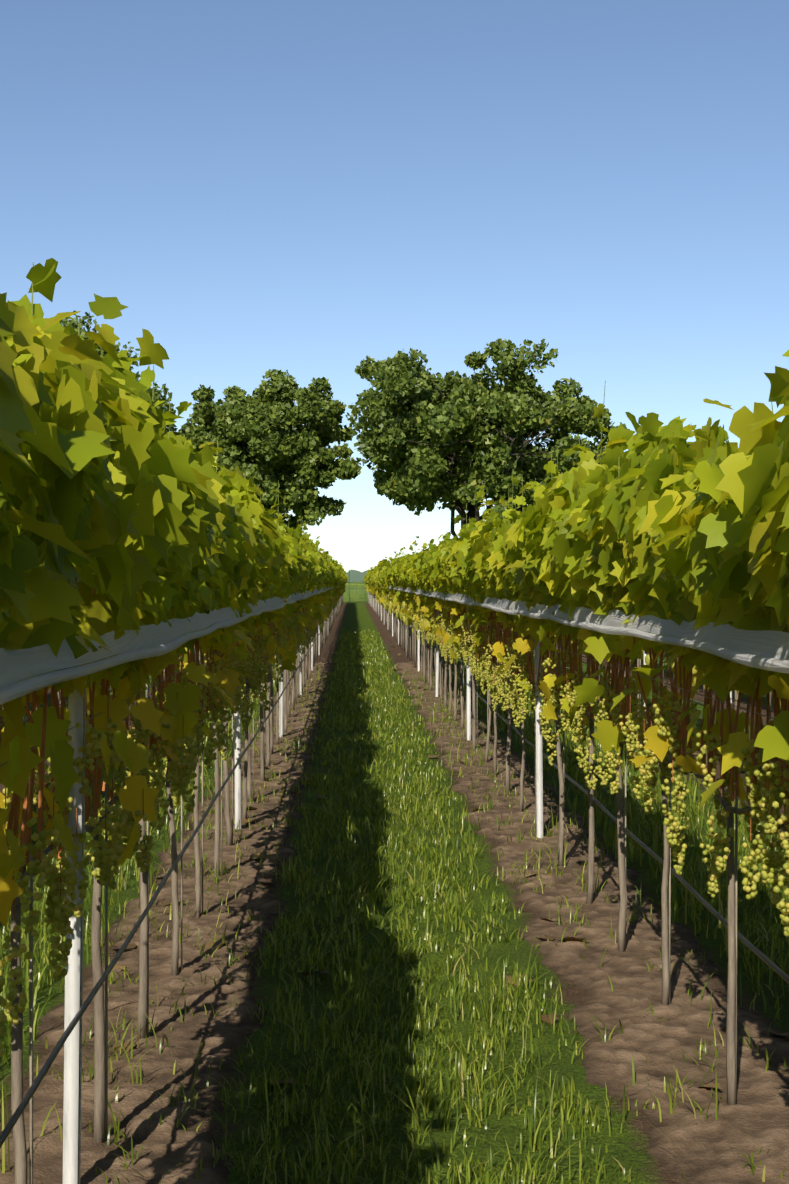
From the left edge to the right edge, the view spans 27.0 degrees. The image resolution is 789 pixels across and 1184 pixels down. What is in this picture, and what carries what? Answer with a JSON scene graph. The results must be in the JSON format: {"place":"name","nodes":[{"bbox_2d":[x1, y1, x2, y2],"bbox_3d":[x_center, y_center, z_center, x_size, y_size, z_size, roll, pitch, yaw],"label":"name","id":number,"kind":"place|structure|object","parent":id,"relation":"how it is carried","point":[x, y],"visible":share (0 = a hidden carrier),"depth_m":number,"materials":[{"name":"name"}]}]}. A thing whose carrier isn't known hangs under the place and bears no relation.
{"place":"outdoors","nodes":[
{"label":"outdoors","id":0,"kind":"place"},
{"bbox_2d":[59,311,177,435],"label":"tree","id":1,"kind":"object","parent":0,"point":[102,352],"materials":[{"name":"green plant"}]},
{"bbox_2d":[36,649,205,773],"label":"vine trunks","id":2,"kind":"object","parent":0,"point":[136,698],"depth_m":22.13,"materials":[{"name":"brown wood"}]},
{"bbox_2d":[177,369,361,533],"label":"tree","id":3,"kind":"object","parent":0,"point":[263,419],"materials":[{"name":"green plant"}]},
{"bbox_2d":[343,582,365,600],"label":"maize field","id":4,"kind":"structure","parent":0,"point":[350,594],"depth_m":136.90,"materials":[{"name":"green plant"}]},
{"bbox_2d":[0,602,788,1183],"bbox_3d":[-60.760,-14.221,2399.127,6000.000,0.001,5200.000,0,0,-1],"label":"ground","id":5,"kind":"structure","parent":0,"point":[628,1146],"depth_m":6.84,"materials":[{"name":"green plant"}]},
{"bbox_2d":[0,662,334,1183],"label":"soil strip","id":6,"kind":"object","parent":5,"relation":"on","point":[168,1145],"visible":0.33,"depth_m":6.39,"materials":[{"name":"brown soil"}]},
{"bbox_2d":[10,594,342,1183],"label":"vine trunks","id":7,"kind":"object","parent":6,"relation":"on","point":[20,1148],"visible":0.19,"depth_m":6.02,"materials":[{"name":"brown wood"}]},
{"bbox_2d":[0,494,306,920],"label":"vine canes","id":8,"kind":"object","parent":7,"relation":"attached to","point":[25,835],"visible":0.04,"depth_m":4.45,"materials":[{"name":"brown plant"}]},
{"bbox_2d":[0,595,337,1056],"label":"grapes","id":9,"kind":"object","parent":8,"relation":"attached to","point":[58,914],"visible":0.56,"depth_m":4.77,"materials":[{"name":"green food"}]},
{"bbox_2d":[29,595,342,1183],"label":"stakes","id":10,"kind":"object","parent":5,"relation":"on","point":[31,1028],"visible":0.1,"depth_m":4.96,"materials":[{"name":"wood"}]},
{"bbox_2d":[0,597,342,1147],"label":"drip line","id":11,"kind":"object","parent":10,"relation":"attached to","point":[11,1123],"visible":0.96,"depth_m":4.78,"materials":[{"name":"black plastic"}]},
{"bbox_2d":[323,551,348,603],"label":"canopy","id":12,"kind":"object","parent":10,"relation":"attached to","point":[338,585],"visible":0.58,"depth_m":54.05,"materials":[{"name":"green plant"}]},
{"bbox_2d":[0,587,333,704],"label":"rolled netting","id":13,"kind":"object","parent":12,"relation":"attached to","point":[147,641],"visible":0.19,"depth_m":4.01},
{"bbox_2d":[0,258,338,927],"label":"canopy","id":14,"kind":"object","parent":12,"relation":"attached to","point":[132,513],"visible":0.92,"depth_m":3.85,"materials":[{"name":"green plant"}]},
{"bbox_2d":[31,262,331,582],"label":"vine shoots","id":15,"kind":"object","parent":14,"relation":"attached to","point":[169,408],"visible":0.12,"depth_m":6.86,"materials":[{"name":"green plant"}]},
{"bbox_2d":[63,578,319,1183],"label":"posts","id":16,"kind":"object","parent":5,"relation":"on","point":[72,1083],"visible":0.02,"depth_m":4.50,"materials":[{"name":"metal"}]},
{"bbox_2d":[0,618,281,881],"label":"wires","id":17,"kind":"object","parent":16,"relation":"attached to","point":[100,713],"depth_m":5.11,"materials":[{"name":"grey metal"}]},
{"bbox_2d":[343,586,368,601],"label":"field","id":18,"kind":"structure","parent":5,"relation":"on","point":[363,595],"depth_m":128.91,"materials":[{"name":"green plant"}]},
{"bbox_2d":[346,570,367,581],"bbox_3d":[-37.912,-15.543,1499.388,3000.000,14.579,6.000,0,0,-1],"label":"treeline","id":19,"kind":"object","parent":5,"relation":"on","point":[355,576],"depth_m":1499.55,"materials":[{"name":"green plant"}]},
{"bbox_2d":[112,643,788,1088],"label":"fallen leaves","id":20,"kind":"object","parent":5,"relation":"on","point":[280,911],"visible":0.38,"depth_m":7.62,"materials":[{"name":"brown plant"}]},
{"bbox_2d":[373,594,542,837],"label":"posts","id":21,"kind":"object","parent":5,"relation":"on","point":[539,782],"depth_m":10.75,"materials":[{"name":"metal"}]},
{"bbox_2d":[424,556,783,823],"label":"wires","id":22,"kind":"object","parent":21,"relation":"attached to","point":[677,687],"depth_m":5.87,"materials":[{"name":"grey metal"}]},
{"bbox_2d":[380,605,737,1090],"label":"stakes","id":23,"kind":"object","parent":5,"relation":"on","point":[736,872],"visible":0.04,"depth_m":6.49,"materials":[{"name":"wood"}]},
{"bbox_2d":[363,557,393,603],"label":"canopy","id":24,"kind":"object","parent":23,"relation":"on","point":[374,576],"visible":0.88,"depth_m":59.79,"materials":[{"name":"green plant"}]},
{"bbox_2d":[375,585,788,673],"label":"rolled netting","id":25,"kind":"object","parent":24,"relation":"attached to","point":[768,650],"visible":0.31,"depth_m":5.32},
{"bbox_2d":[384,350,788,822],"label":"canopy","id":26,"kind":"object","parent":24,"relation":"attached to","point":[714,500],"visible":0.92,"depth_m":6.00,"materials":[{"name":"green plant"}]},
{"bbox_2d":[376,590,788,936],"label":"grapes","id":27,"kind":"object","parent":26,"relation":"attached to","point":[772,859],"visible":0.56,"depth_m":6.23,"materials":[{"name":"green food"}]},
{"bbox_2d":[395,380,772,560],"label":"vine shoots","id":28,"kind":"object","parent":26,"relation":"attached to","point":[535,478],"visible":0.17,"depth_m":10.50,"materials":[{"name":"plant"}]},
{"bbox_2d":[383,609,788,983],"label":"drip line","id":29,"kind":"object","parent":23,"relation":"attached to","point":[748,944],"visible":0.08,"depth_m":6.34,"materials":[{"name":"black plastic"}]},
{"bbox_2d":[394,662,788,1183],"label":"soil strip","id":30,"kind":"object","parent":5,"relation":"on","point":[754,1118],"visible":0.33,"depth_m":6.54,"materials":[{"name":"brown soil"}]},
{"bbox_2d":[369,592,786,1104],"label":"vine trunks","id":31,"kind":"object","parent":30,"relation":"on","point":[730,1040],"visible":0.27,"depth_m":7.49,"materials":[{"name":"wood"}]},
{"bbox_2d":[402,537,788,840],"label":"vine canes","id":32,"kind":"object","parent":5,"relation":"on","point":[617,682],"visible":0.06,"depth_m":6.48,"materials":[{"name":"brown plant"}]},
{"bbox_2d":[566,651,647,710],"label":"posts","id":33,"kind":"object","parent":5,"relation":"on","point":[644,654],"depth_m":18.09,"materials":[{"name":"metal"}]},
{"bbox_2d":[541,639,737,713],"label":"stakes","id":34,"kind":"object","parent":5,"relation":"on","point":[640,667],"depth_m":18.53,"materials":[{"name":"brown wood"}]},
{"bbox_2d":[502,634,765,726],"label":"drip line","id":35,"kind":"object","parent":34,"relation":"attached to","point":[682,697],"visible":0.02,"depth_m":15.66,"materials":[{"name":"black"}]},
{"bbox_2d":[0,0,788,571],"label":"sky","id":36,"kind":"structure","parent":0,"point":[308,189],"materials":[{"name":"blue"}]},
{"bbox_2d":[346,338,629,538],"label":"tree","id":37,"kind":"object","parent":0,"point":[519,398],"depth_m":136.69,"materials":[{"name":"green plant"}]},
{"bbox_2d":[458,618,770,765],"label":"vine trunks","id":38,"kind":"object","parent":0,"point":[638,690],"depth_m":18.50,"materials":[{"name":"brown wood"}]},
{"bbox_2d":[556,643,703,694],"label":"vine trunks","id":39,"kind":"object","parent":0,"point":[639,667],"visible":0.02,"depth_m":31.09,"materials":[{"name":"brown wood"}]},
{"bbox_3d":[2.375,-0.161,33.500,0.956,1.507,73.151,0,0,-1],"label":"canopy","id":40,"kind":"object","parent":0,"visible":0},
{"bbox_2d":[512,627,787,706],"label":"grapes","id":41,"kind":"object","parent":40,"relation":"attached to","point":[647,659],"depth_m":17.44,"materials":[{"name":"green food"}]}
]}

